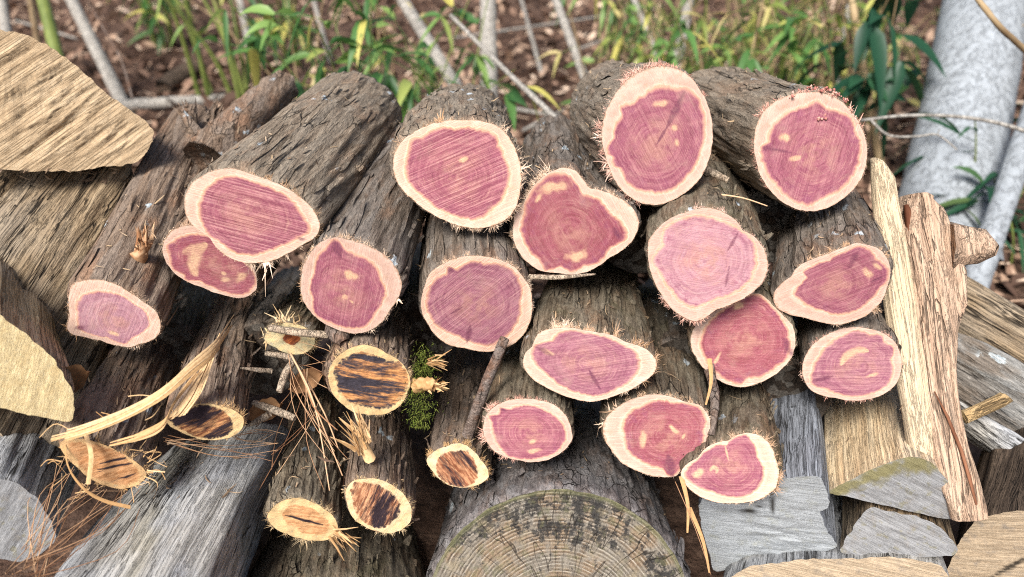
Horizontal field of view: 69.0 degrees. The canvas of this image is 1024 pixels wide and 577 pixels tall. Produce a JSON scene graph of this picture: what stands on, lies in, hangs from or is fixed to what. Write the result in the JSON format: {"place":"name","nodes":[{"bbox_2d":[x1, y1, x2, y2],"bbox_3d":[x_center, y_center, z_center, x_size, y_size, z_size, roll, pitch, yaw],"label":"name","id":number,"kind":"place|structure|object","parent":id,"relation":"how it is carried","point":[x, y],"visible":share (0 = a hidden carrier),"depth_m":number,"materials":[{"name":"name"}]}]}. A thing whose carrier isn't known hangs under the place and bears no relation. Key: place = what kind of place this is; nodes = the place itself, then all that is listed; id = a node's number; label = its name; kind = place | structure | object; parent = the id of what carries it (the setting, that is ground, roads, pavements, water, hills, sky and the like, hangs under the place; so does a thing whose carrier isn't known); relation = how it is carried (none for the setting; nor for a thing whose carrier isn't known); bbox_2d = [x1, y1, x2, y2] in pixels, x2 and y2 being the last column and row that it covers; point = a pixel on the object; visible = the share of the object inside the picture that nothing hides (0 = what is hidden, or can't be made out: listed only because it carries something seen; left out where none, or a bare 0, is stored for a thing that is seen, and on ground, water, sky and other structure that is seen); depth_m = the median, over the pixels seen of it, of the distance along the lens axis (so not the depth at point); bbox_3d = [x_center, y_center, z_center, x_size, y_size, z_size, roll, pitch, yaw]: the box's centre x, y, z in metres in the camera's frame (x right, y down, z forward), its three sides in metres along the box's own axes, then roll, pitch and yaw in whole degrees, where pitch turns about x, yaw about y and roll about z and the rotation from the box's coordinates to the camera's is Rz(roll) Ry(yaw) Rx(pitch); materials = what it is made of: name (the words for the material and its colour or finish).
{"place":"outdoors","nodes":[
{"label":"outdoors","id":0,"kind":"place"},
{"bbox_2d":[0,0,1023,576],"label":"ground","id":1,"kind":"structure","parent":0,"point":[432,494],"depth_m":3.32,"materials":[{"name":"brown soil"}]},
{"bbox_2d":[0,0,11,31],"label":"sapling","id":2,"kind":"object","parent":1,"relation":"on","point":[5,23],"visible":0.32,"depth_m":3.00,"materials":[{"name":"grey plant"}]},
{"bbox_2d":[0,433,78,561],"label":"split log","id":3,"kind":"object","parent":1,"relation":"on","point":[24,476],"visible":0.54,"depth_m":0.78,"materials":[{"name":"grey wood"}]},
{"bbox_2d":[0,164,132,462],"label":"split log","id":4,"kind":"object","parent":3,"relation":"on","point":[50,231],"visible":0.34,"depth_m":0.94,"materials":[{"name":"brown wood"}]},
{"bbox_2d":[0,29,153,171],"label":"split log","id":5,"kind":"object","parent":4,"relation":"on","point":[57,110],"visible":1,"depth_m":0.96,"materials":[{"name":"brown wood"}]},
{"bbox_2d":[110,279,218,375],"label":"cedar log","id":6,"kind":"object","parent":4,"relation":"on","point":[193,310],"visible":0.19,"depth_m":1.03,"materials":[{"name":"brown wood"}]},
{"bbox_2d":[37,0,63,56],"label":"bamboo cane","id":7,"kind":"object","parent":1,"relation":"on","point":[52,37],"visible":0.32,"depth_m":2.61,"materials":[{"name":"green plant"}]},
{"bbox_2d":[65,0,135,113],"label":"sapling","id":8,"kind":"object","parent":1,"relation":"on","point":[109,75],"visible":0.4,"depth_m":3.03,"materials":[{"name":"grey plant"}]},
{"bbox_2d":[108,0,196,54],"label":"bamboo plant","id":9,"kind":"object","parent":1,"relation":"on","point":[146,10],"visible":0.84,"depth_m":3.79,"materials":[{"name":"green plant"}]},
{"bbox_2d":[54,423,290,576],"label":"split log","id":10,"kind":"object","parent":1,"relation":"on","point":[199,526],"visible":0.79,"depth_m":0.82,"materials":[{"name":"grey wood"}]},
{"bbox_2d":[40,288,180,508],"bbox_3d":[-0.469,0.111,0.935,0.125,0.092,0.439,-8,25,-13],"label":"cedar log","id":11,"kind":"object","parent":10,"relation":"on","point":[122,373],"visible":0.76,"depth_m":0.81,"materials":[{"name":"brown wood"}]},
{"bbox_2d":[0,258,74,421],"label":"split log","id":12,"kind":"object","parent":11,"relation":"on","point":[36,378],"visible":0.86,"depth_m":0.75,"materials":[{"name":"brown wood"}]},
{"bbox_2d":[65,364,90,391],"bbox_3d":[-0.470,0.096,0.794,0.043,0.037,0.009,-7,31,-12],"label":"dead leaf","id":13,"kind":"object","parent":12,"relation":"on","point":[79,374],"visible":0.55,"depth_m":0.80,"materials":[{"name":"brown plant"}]},
{"bbox_2d":[57,69,298,348],"bbox_3d":[-0.439,-0.150,1.058,0.219,0.140,0.590,-4,36,-6],"label":"cedar log","id":14,"kind":"object","parent":11,"relation":"on","point":[122,289],"visible":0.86,"depth_m":0.92,"materials":[{"name":"brown wood"}]},
{"bbox_2d":[155,58,200,92],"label":"fallen log","id":15,"kind":"object","parent":1,"relation":"on","point":[180,74],"visible":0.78,"depth_m":3.22,"materials":[{"name":"brown wood"}]},
{"bbox_2d":[105,0,266,98],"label":"bamboo plant","id":16,"kind":"object","parent":1,"relation":"on","point":[240,86],"visible":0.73,"depth_m":2.93,"materials":[{"name":"green plant"}]},
{"bbox_2d":[190,0,323,86],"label":"bamboo plant","id":17,"kind":"object","parent":1,"relation":"on","point":[301,41],"visible":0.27,"depth_m":2.58,"materials":[{"name":"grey plant"}]},
{"bbox_2d":[220,0,326,67],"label":"bamboo plant","id":18,"kind":"object","parent":1,"relation":"on","point":[284,34],"visible":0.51,"depth_m":3.44,"materials":[{"name":"green plant"}]},
{"bbox_2d":[192,18,402,98],"bbox_3d":[-0.526,-0.471,2.038,0.453,0.570,0.422,0,30,0],"label":"bamboo plant","id":19,"kind":"object","parent":1,"relation":"on","point":[254,60],"visible":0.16,"depth_m":1.88,"materials":[{"name":"green plant"}]},
{"bbox_2d":[205,0,438,122],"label":"bamboo plant","id":20,"kind":"object","parent":1,"relation":"on","point":[354,41],"visible":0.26,"depth_m":1.85,"materials":[{"name":"green plant"}]},
{"bbox_2d":[247,464,425,576],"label":"firewood log","id":21,"kind":"object","parent":1,"relation":"on","point":[377,554],"visible":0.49,"depth_m":0.93,"materials":[{"name":"brown wood"}]},
{"bbox_2d":[263,372,359,561],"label":"cedar log","id":22,"kind":"object","parent":21,"relation":"on","point":[308,507],"visible":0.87,"depth_m":0.89,"materials":[{"name":"brown wood"}]},
{"bbox_2d":[244,266,314,394],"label":"cedar log","id":23,"kind":"object","parent":22,"relation":"on","point":[282,282],"visible":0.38,"depth_m":1.01,"materials":[{"name":"brown wood"}]},
{"bbox_2d":[39,285,267,445],"bbox_3d":[-0.424,0.062,0.937,0.202,0.135,0.447,-8,23,-13],"label":"cedar log","id":24,"kind":"object","parent":23,"relation":"on","point":[206,389],"visible":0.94,"depth_m":0.81,"materials":[{"name":"brown wood"}]},
{"bbox_2d":[252,400,296,420],"bbox_3d":[-0.282,0.145,0.885,0.056,0.017,0.010,9,31,15],"label":"stick","id":25,"kind":"object","parent":24,"relation":"on","point":[277,411],"visible":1,"depth_m":0.88,"materials":[{"name":"grey wood"}]},
{"bbox_2d":[260,277,324,355],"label":"cedar log","id":26,"kind":"object","parent":23,"relation":"on","point":[292,310],"visible":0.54,"depth_m":0.92,"materials":[{"name":"brown wood"}]},
{"bbox_2d":[162,212,280,297],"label":"cedar log","id":27,"kind":"object","parent":26,"relation":"on","point":[192,254],"visible":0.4,"depth_m":0.87,"materials":[{"name":"pink wood"}]},
{"bbox_2d":[264,351,295,392],"bbox_3d":[-0.274,0.091,0.891,0.032,0.024,0.084,-13,33,-22],"label":"stick","id":28,"kind":"object","parent":26,"relation":"on","point":[286,371],"visible":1,"depth_m":0.87,"materials":[{"name":"grey wood"}]},
{"bbox_2d":[268,324,328,338],"bbox_3d":[-0.254,0.051,0.884,0.078,0.014,0.016,7,31,11],"label":"stick","id":29,"kind":"object","parent":26,"relation":"on","point":[293,331],"visible":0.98,"depth_m":0.88,"materials":[{"name":"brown wood"}]},
{"bbox_2d":[329,403,419,536],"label":"cedar log","id":30,"kind":"object","parent":22,"relation":"on","point":[381,480],"visible":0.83,"depth_m":0.86,"materials":[{"name":"brown wood"}]},
{"bbox_2d":[320,289,451,416],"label":"cedar log","id":31,"kind":"object","parent":30,"relation":"on","point":[370,372],"visible":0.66,"depth_m":0.86,"materials":[{"name":"brown wood"}]},
{"bbox_2d":[288,368,322,392],"bbox_3d":[-0.248,0.110,0.895,0.043,0.036,0.009,-6,30,-10],"label":"dead leaf","id":32,"kind":"object","parent":31,"relation":"on","point":[314,374],"visible":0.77,"depth_m":0.90,"materials":[{"name":"brown plant"}]},
{"bbox_2d":[297,123,427,333],"bbox_3d":[-0.169,-0.109,0.994,0.136,0.140,0.427,2,31,3],"label":"cedar log","id":33,"kind":"object","parent":31,"relation":"on","point":[356,264],"visible":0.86,"depth_m":0.82,"materials":[{"name":"brown wood"}]},
{"bbox_2d":[184,70,402,296],"bbox_3d":[-0.260,-0.172,0.992,0.171,0.158,0.475,2,28,4],"label":"cedar log","id":34,"kind":"object","parent":33,"relation":"on","point":[259,199],"visible":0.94,"depth_m":0.81,"materials":[{"name":"brown wood"}]},
{"bbox_2d":[324,325,349,345],"bbox_3d":[-0.201,0.053,0.866,0.027,0.029,0.038,-13,33,-22],"label":"stick","id":35,"kind":"object","parent":33,"relation":"attached to","point":[338,337],"visible":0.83,"depth_m":0.85,"materials":[{"name":"wood"}]},
{"bbox_2d":[400,340,448,429],"bbox_3d":[-0.106,0.115,0.871,0.071,0.094,0.080,25,38,36],"label":"moss","id":36,"kind":"object","parent":31,"relation":"attached to","point":[417,373],"visible":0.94,"depth_m":0.87,"materials":[{"name":"green plant"}]},
{"bbox_2d":[334,0,437,80],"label":"bamboo plant","id":37,"kind":"object","parent":1,"relation":"on","point":[379,28],"visible":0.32,"depth_m":2.70,"materials":[{"name":"green plant"}]},
{"bbox_2d":[397,0,462,84],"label":"sapling","id":38,"kind":"object","parent":1,"relation":"on","point":[419,27],"visible":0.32,"depth_m":2.53,"materials":[{"name":"grey plant"}]},
{"bbox_2d":[327,0,560,131],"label":"bamboo plant","id":39,"kind":"object","parent":1,"relation":"on","point":[512,97],"visible":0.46,"depth_m":2.15,"materials":[{"name":"green plant"}]},
{"bbox_2d":[480,0,497,97],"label":"sapling","id":40,"kind":"object","parent":1,"relation":"on","point":[488,41],"visible":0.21,"depth_m":2.74,"materials":[{"name":"grey plant"}]},
{"bbox_2d":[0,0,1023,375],"bbox_3d":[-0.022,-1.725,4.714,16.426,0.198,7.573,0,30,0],"label":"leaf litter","id":41,"kind":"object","parent":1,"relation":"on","point":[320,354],"visible":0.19,"depth_m":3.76,"materials":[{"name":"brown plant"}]},
{"bbox_2d":[449,14,556,116],"bbox_3d":[-0.017,-0.547,1.851,0.017,0.182,0.536,-18,35,-28],"label":"stick","id":42,"kind":"object","parent":41,"relation":"on","point":[546,109],"visible":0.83,"depth_m":1.84,"materials":[{"name":"grey wood"}]},
{"bbox_2d":[452,8,654,38],"bbox_3d":[0.335,-1.585,4.423,1.585,0.033,0.076,-19,35,-30],"label":"fallen twig","id":43,"kind":"object","parent":41,"relation":"on","point":[533,26],"visible":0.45,"depth_m":4.27,"materials":[{"name":"grey wood"}]},
{"bbox_2d":[520,0,544,75],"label":"sapling","id":44,"kind":"object","parent":1,"relation":"on","point":[534,47],"visible":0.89,"depth_m":3.60,"materials":[{"name":"grey plant"}]},
{"bbox_2d":[426,399,690,576],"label":"firewood log","id":45,"kind":"object","parent":1,"relation":"on","point":[592,517],"visible":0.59,"depth_m":0.89,"materials":[{"name":"brown wood"}]},
{"bbox_2d":[424,336,508,492],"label":"cedar log","id":46,"kind":"object","parent":45,"relation":"on","point":[459,456],"visible":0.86,"depth_m":0.90,"materials":[{"name":"brown wood"}]},
{"bbox_2d":[400,241,454,358],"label":"cedar log","id":47,"kind":"object","parent":46,"relation":"on","point":[421,332],"visible":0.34,"depth_m":1.00,"materials":[{"name":"brown wood"}]},
{"bbox_2d":[409,212,534,351],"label":"cedar log","id":48,"kind":"object","parent":47,"relation":"on","point":[474,290],"visible":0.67,"depth_m":0.86,"materials":[{"name":"pink wood"}]},
{"bbox_2d":[389,83,534,232],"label":"cedar log","id":49,"kind":"object","parent":48,"relation":"on","point":[455,158],"visible":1,"depth_m":0.82,"materials":[{"name":"pink wood"}]},
{"bbox_2d":[478,297,576,462],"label":"cedar log","id":50,"kind":"object","parent":45,"relation":"on","point":[526,418],"visible":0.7,"depth_m":0.87,"materials":[{"name":"pink wood"}]},
{"bbox_2d":[595,285,710,478],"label":"cedar log","id":51,"kind":"object","parent":45,"relation":"on","point":[659,425],"visible":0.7,"depth_m":0.89,"materials":[{"name":"pink wood"}]},
{"bbox_2d":[519,260,663,401],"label":"cedar log","id":52,"kind":"object","parent":51,"relation":"on","point":[586,349],"visible":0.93,"depth_m":0.85,"materials":[{"name":"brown wood"}]},
{"bbox_2d":[504,114,641,274],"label":"cedar log","id":53,"kind":"object","parent":52,"relation":"on","point":[577,214],"visible":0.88,"depth_m":0.86,"materials":[{"name":"pink wood"}]},
{"bbox_2d":[608,204,659,273],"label":"cedar log","id":54,"kind":"object","parent":52,"relation":"on","point":[631,258],"visible":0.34,"depth_m":1.01,"materials":[{"name":"brown wood"}]},
{"bbox_2d":[569,56,713,207],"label":"cedar log","id":55,"kind":"object","parent":54,"relation":"on","point":[644,131],"visible":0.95,"depth_m":0.84,"materials":[{"name":"pink wood"}]},
{"bbox_2d":[552,0,586,78],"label":"sapling","id":56,"kind":"object","parent":1,"relation":"on","point":[565,26],"visible":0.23,"depth_m":2.75,"materials":[{"name":"grey plant"}]},
{"bbox_2d":[549,0,688,104],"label":"bamboo plant","id":57,"kind":"object","parent":1,"relation":"on","point":[602,16],"visible":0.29,"depth_m":2.95,"materials":[{"name":"green plant"}]},
{"bbox_2d":[538,0,701,80],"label":"dry cane","id":58,"kind":"object","parent":1,"relation":"on","point":[559,55],"visible":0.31,"depth_m":2.63,"materials":[{"name":"beige plant"}]},
{"bbox_2d":[604,0,671,48],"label":"bamboo plant","id":59,"kind":"object","parent":1,"relation":"on","point":[649,3],"visible":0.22,"depth_m":4.00,"materials":[{"name":"green plant"}]},
{"bbox_2d":[608,0,696,71],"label":"bamboo plant","id":60,"kind":"object","parent":1,"relation":"on","point":[658,42],"visible":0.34,"depth_m":2.47,"materials":[{"name":"green plant"}]},
{"bbox_2d":[592,0,766,73],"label":"bamboo plant","id":61,"kind":"object","parent":1,"relation":"on","point":[641,54],"visible":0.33,"depth_m":2.53,"materials":[{"name":"green plant"}]},
{"bbox_2d":[655,0,770,70],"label":"bamboo plant","id":62,"kind":"object","parent":1,"relation":"on","point":[703,24],"visible":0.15,"depth_m":2.57,"materials":[{"name":"green plant"}]},
{"bbox_2d":[663,0,766,72],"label":"bamboo plant","id":63,"kind":"object","parent":1,"relation":"on","point":[691,38],"visible":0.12,"depth_m":2.13,"materials":[{"name":"green plant"}]},
{"bbox_2d":[671,0,797,68],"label":"bamboo plant","id":64,"kind":"object","parent":1,"relation":"on","point":[752,14],"visible":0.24,"depth_m":3.33,"materials":[{"name":"green plant"}]},
{"bbox_2d":[676,0,813,74],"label":"dry cane","id":65,"kind":"object","parent":1,"relation":"on","point":[721,22],"visible":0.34,"depth_m":2.30,"materials":[{"name":"green plant"}]},
{"bbox_2d":[699,0,808,71],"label":"bamboo plant","id":66,"kind":"object","parent":1,"relation":"on","point":[760,42],"visible":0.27,"depth_m":2.66,"materials":[{"name":"green plant"}]},
{"bbox_2d":[692,4,860,84],"bbox_3d":[0.842,-0.610,2.381,0.499,0.554,0.486,-7,31,-11],"label":"bamboo plant","id":67,"kind":"object","parent":1,"relation":"on","point":[752,63],"visible":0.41,"depth_m":2.25,"materials":[{"name":"green plant"}]},
{"bbox_2d":[743,0,831,82],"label":"bamboo plant","id":68,"kind":"object","parent":1,"relation":"on","point":[797,34],"visible":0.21,"depth_m":3.05,"materials":[{"name":"green plant"}]},
{"bbox_2d":[730,0,887,172],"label":"dry cane","id":69,"kind":"object","parent":1,"relation":"on","point":[807,3],"visible":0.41,"depth_m":2.12,"materials":[{"name":"beige plant"}]},
{"bbox_2d":[761,0,861,91],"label":"bamboo plant","id":70,"kind":"object","parent":1,"relation":"on","point":[781,18],"visible":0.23,"depth_m":2.54,"materials":[{"name":"green plant"}]},
{"bbox_2d":[723,494,948,576],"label":"split log","id":71,"kind":"object","parent":1,"relation":"on","point":[835,562],"visible":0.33,"depth_m":0.91,"materials":[{"name":"grey wood"}]},
{"bbox_2d":[699,315,836,570],"bbox_3d":[0.368,0.217,1.074,0.172,0.230,0.377,9,31,14],"label":"split log","id":72,"kind":"object","parent":71,"relation":"on","point":[798,514],"visible":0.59,"depth_m":0.93,"materials":[{"name":"grey wood"}]},
{"bbox_2d":[643,277,707,386],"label":"cedar log","id":73,"kind":"object","parent":72,"relation":"on","point":[674,334],"visible":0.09,"depth_m":1.01,"materials":[{"name":"brown wood"}]},
{"bbox_2d":[679,379,784,505],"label":"cedar log","id":74,"kind":"object","parent":72,"relation":"on","point":[737,458],"visible":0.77,"depth_m":0.86,"materials":[{"name":"pink wood"}]},
{"bbox_2d":[703,368,719,435],"bbox_3d":[0.240,0.129,0.899,0.017,0.051,0.098,2,30,4],"label":"stick","id":75,"kind":"object","parent":74,"relation":"on","point":[714,396],"visible":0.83,"depth_m":0.88,"materials":[{"name":"brown wood"}]},
{"bbox_2d":[685,272,798,387],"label":"cedar log","id":76,"kind":"object","parent":74,"relation":"on","point":[750,340],"visible":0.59,"depth_m":0.89,"materials":[{"name":"pink wood"}]},
{"bbox_2d":[641,152,773,325],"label":"cedar log","id":77,"kind":"object","parent":76,"relation":"on","point":[705,248],"visible":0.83,"depth_m":0.83,"materials":[{"name":"pink wood"}]},
{"bbox_2d":[738,176,794,262],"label":"cedar log","id":78,"kind":"object","parent":76,"relation":"on","point":[773,216],"visible":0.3,"depth_m":1.01,"materials":[{"name":"brown wood"}]},
{"bbox_2d":[690,66,867,211],"bbox_3d":[0.343,-0.229,1.055,0.156,0.156,0.426,-1,19,-1],"label":"cedar log","id":79,"kind":"object","parent":78,"relation":"on","point":[794,146],"visible":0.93,"depth_m":0.87,"materials":[{"name":"pink wood"}]},
{"bbox_2d":[761,339,832,416],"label":"cedar log","id":80,"kind":"object","parent":72,"relation":"on","point":[786,380],"visible":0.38,"depth_m":1.00,"materials":[{"name":"brown wood"}]},
{"bbox_2d":[840,496,957,556],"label":"split log","id":81,"kind":"object","parent":71,"relation":"on","point":[869,527],"visible":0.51,"depth_m":0.88,"materials":[{"name":"grey wood"}]},
{"bbox_2d":[824,385,950,518],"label":"split log","id":82,"kind":"object","parent":81,"relation":"on","point":[876,458],"visible":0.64,"depth_m":0.88,"materials":[{"name":"brown wood"}]},
{"bbox_2d":[796,300,902,403],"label":"cedar log","id":83,"kind":"object","parent":82,"relation":"on","point":[860,359],"visible":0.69,"depth_m":0.88,"materials":[{"name":"pink wood"}]},
{"bbox_2d":[767,188,892,326],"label":"cedar log","id":84,"kind":"object","parent":83,"relation":"on","point":[833,277],"visible":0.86,"depth_m":0.85,"materials":[{"name":"pink wood"}]},
{"bbox_2d":[870,157,932,457],"bbox_3d":[0.467,0.019,0.894,0.039,0.381,0.034,-2,-12,-4],"label":"split board","id":85,"kind":"object","parent":82,"relation":"on","point":[900,310],"visible":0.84,"depth_m":0.88,"materials":[{"name":"beige wood"}]},
{"bbox_2d":[899,192,998,521],"bbox_3d":[0.525,0.068,0.884,0.105,0.397,0.082,-2,-12,-3],"label":"split log","id":86,"kind":"object","parent":82,"relation":"on","point":[943,250],"visible":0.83,"depth_m":0.87,"materials":[{"name":"brown wood"}]},
{"bbox_2d":[947,427,1023,576],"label":"split log","id":87,"kind":"object","parent":71,"relation":"on","point":[992,545],"visible":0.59,"depth_m":0.87,"materials":[{"name":"beige wood"}]},
{"bbox_2d":[957,332,1023,430],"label":"split log","id":88,"kind":"object","parent":87,"relation":"on","point":[985,371],"visible":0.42,"depth_m":1.01,"materials":[{"name":"grey wood"}]},
{"bbox_2d":[958,276,1023,362],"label":"split log","id":89,"kind":"object","parent":87,"relation":"on","point":[993,319],"visible":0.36,"depth_m":1.04,"materials":[{"name":"brown wood"}]},
{"bbox_2d":[960,402,1023,451],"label":"split log","id":90,"kind":"object","parent":87,"relation":"on","point":[984,433],"visible":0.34,"depth_m":0.98,"materials":[{"name":"grey wood"}]},
{"bbox_2d":[961,392,1012,423],"bbox_3d":[0.596,0.148,0.935,0.071,0.017,0.019,-22,34,-9],"label":"wood chip","id":91,"kind":"object","parent":90,"relation":"on","point":[1000,400],"visible":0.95,"depth_m":0.93,"materials":[{"name":"beige wood"}]},
{"bbox_2d":[771,0,940,122],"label":"bamboo plant","id":92,"kind":"object","parent":1,"relation":"on","point":[913,102],"visible":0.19,"depth_m":2.74,"materials":[{"name":"green plant"}]},
{"bbox_2d":[848,0,884,161],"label":"sapling","id":93,"kind":"object","parent":1,"relation":"on","point":[875,138],"visible":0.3,"depth_m":2.30,"materials":[{"name":"beige wood"}]},
{"bbox_2d":[790,0,955,186],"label":"shrub","id":94,"kind":"object","parent":1,"relation":"on","point":[882,83],"visible":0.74,"depth_m":2.00,"materials":[{"name":"green plant"}]},
{"bbox_2d":[840,0,917,95],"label":"bamboo plant","id":95,"kind":"object","parent":1,"relation":"on","point":[898,37],"visible":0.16,"depth_m":3.21,"materials":[{"name":"green plant"}]},
{"bbox_2d":[763,0,1023,122],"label":"bamboo plant","id":96,"kind":"object","parent":1,"relation":"on","point":[815,44],"visible":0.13,"depth_m":2.23,"materials":[{"name":"green plant"}]},
{"bbox_2d":[893,112,1023,272],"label":"shrub","id":97,"kind":"object","parent":1,"relation":"on","point":[964,202],"visible":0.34,"depth_m":1.82,"materials":[{"name":"green plant"}]},
{"bbox_2d":[898,0,1023,268],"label":"tree","id":98,"kind":"object","parent":1,"relation":"on","point":[979,55],"visible":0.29,"depth_m":1.94,"materials":[{"name":"grey plant"}]},
{"bbox_2d":[860,113,1023,149],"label":"twig","id":99,"kind":"object","parent":98,"relation":"attached to","point":[991,121],"visible":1,"depth_m":1.50,"materials":[{"name":"grey wood"}]},
{"bbox_2d":[975,0,1023,52],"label":"twig","id":100,"kind":"object","parent":98,"relation":"attached to","point":[1000,27],"visible":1,"depth_m":1.35,"materials":[{"name":"beige wood"}]},
{"bbox_2d":[966,104,1023,288],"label":"sapling","id":101,"kind":"object","parent":1,"relation":"on","point":[999,211],"visible":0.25,"depth_m":1.73,"materials":[{"name":"grey plant"}]},
{"bbox_2d":[9,0,1023,303],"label":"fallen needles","id":102,"kind":"object","parent":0,"point":[439,84],"depth_m":3.15,"materials":[{"name":"brown plant"}]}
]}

